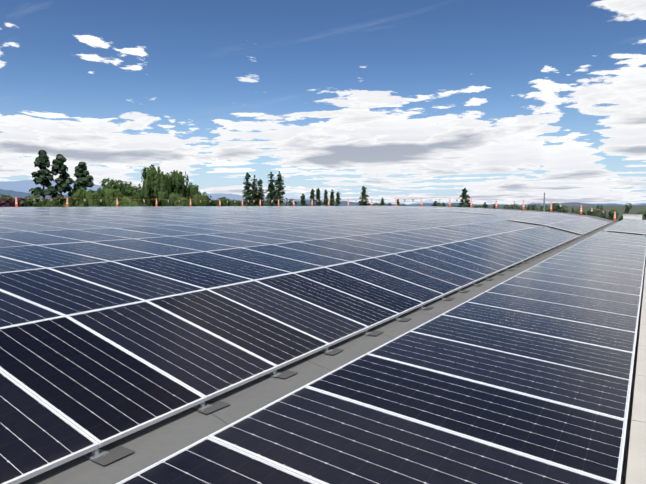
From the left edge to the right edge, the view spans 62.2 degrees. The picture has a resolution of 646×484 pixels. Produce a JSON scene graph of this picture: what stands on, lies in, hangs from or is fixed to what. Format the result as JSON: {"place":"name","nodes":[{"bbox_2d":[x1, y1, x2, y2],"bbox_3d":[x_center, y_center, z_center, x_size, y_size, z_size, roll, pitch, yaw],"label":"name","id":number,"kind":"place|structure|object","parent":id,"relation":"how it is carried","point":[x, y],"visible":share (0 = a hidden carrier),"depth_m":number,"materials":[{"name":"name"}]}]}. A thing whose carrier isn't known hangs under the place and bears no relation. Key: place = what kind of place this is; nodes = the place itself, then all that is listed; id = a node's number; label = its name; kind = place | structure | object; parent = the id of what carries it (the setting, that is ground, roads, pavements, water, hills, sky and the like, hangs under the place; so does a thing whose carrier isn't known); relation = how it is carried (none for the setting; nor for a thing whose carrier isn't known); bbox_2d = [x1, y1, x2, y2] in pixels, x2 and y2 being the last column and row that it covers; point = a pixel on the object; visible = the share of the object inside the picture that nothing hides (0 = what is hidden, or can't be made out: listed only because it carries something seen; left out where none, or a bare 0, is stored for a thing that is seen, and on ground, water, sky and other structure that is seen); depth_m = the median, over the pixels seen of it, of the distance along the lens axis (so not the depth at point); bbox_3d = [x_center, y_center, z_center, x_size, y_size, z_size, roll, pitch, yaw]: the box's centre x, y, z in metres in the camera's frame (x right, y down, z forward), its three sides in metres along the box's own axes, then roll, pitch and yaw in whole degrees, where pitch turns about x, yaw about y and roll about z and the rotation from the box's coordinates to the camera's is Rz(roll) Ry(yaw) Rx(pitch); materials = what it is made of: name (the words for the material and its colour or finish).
{"place":"outdoors","nodes":[
{"label":"outdoors","id":0,"kind":"place"},
{"bbox_2d":[0,179,645,204],"bbox_3d":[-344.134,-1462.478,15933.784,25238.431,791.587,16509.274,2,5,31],"label":"hills","id":1,"kind":"structure","parent":0,"point":[25,186],"depth_m":15726.13,"materials":[{"name":"blue"}]},
{"bbox_2d":[0,189,645,205],"bbox_3d":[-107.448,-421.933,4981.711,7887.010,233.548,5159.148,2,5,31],"label":"hills","id":2,"kind":"structure","parent":0,"point":[13,194],"depth_m":4997.56,"materials":[{"name":"green plant"}]},
{"bbox_2d":[0,0,645,204],"label":"sky","id":3,"kind":"structure","parent":0,"point":[509,101],"materials":[{"name":"blue"}]},
{"bbox_2d":[439,205,645,220],"bbox_3d":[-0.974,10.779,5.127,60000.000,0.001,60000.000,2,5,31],"label":"ground","id":4,"kind":"structure","parent":0,"point":[634,210],"depth_m":1625.76,"materials":[{"name":"green plant"}]},
{"bbox_2d":[0,150,622,220],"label":"trees","id":5,"kind":"object","parent":4,"relation":"on","point":[173,189],"visible":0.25,"depth_m":143.89,"materials":[{"name":"green plant"}]},
{"bbox_2d":[19,208,645,483],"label":"roof","id":6,"kind":"structure","parent":4,"relation":"on","point":[158,441],"depth_m":4.72,"materials":[{"name":"grey concrete"}]},
{"bbox_2d":[5,196,615,220],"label":"barrier","id":7,"kind":"object","parent":6,"relation":"on","point":[67,205],"visible":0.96,"depth_m":63.02,"materials":[{"name":"orange"}]},
{"bbox_2d":[89,225,607,465],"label":"mounting base plates","id":8,"kind":"object","parent":6,"relation":"on","point":[117,452],"visible":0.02,"depth_m":4.51,"materials":[{"name":"grey metal"}]},
{"bbox_2d":[84,208,644,460],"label":"mounting brackets","id":9,"kind":"object","parent":6,"relation":"on","point":[95,454],"visible":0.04,"depth_m":5.34,"materials":[{"name":"metal"}]},
{"bbox_2d":[0,206,610,483],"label":"solar array","id":10,"kind":"object","parent":9,"relation":"on","point":[117,323],"visible":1,"depth_m":7.31,"materials":[{"name":"blue glass"}]},
{"bbox_2d":[116,219,645,483],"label":"solar array","id":11,"kind":"object","parent":9,"relation":"on","point":[524,377],"visible":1,"depth_m":3.85,"materials":[{"name":"blue glass"}]},
{"bbox_2d":[626,267,645,483],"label":"parapet pavers","id":12,"kind":"object","parent":6,"relation":"on","point":[636,469],"visible":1,"depth_m":3.94,"materials":[{"name":"concrete"}]},
{"bbox_2d":[46,197,645,219],"bbox_3d":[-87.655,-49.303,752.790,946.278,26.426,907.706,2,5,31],"label":"distant trees belt","id":13,"kind":"object","parent":4,"relation":"on","point":[596,212],"visible":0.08,"depth_m":572.40,"materials":[{"name":"green plant"}]},
{"bbox_2d":[623,215,641,219],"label":"rooftop unit","id":14,"kind":"object","parent":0,"point":[638,217],"visible":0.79,"depth_m":52.07,"materials":[{"name":"white metal"}]}
]}

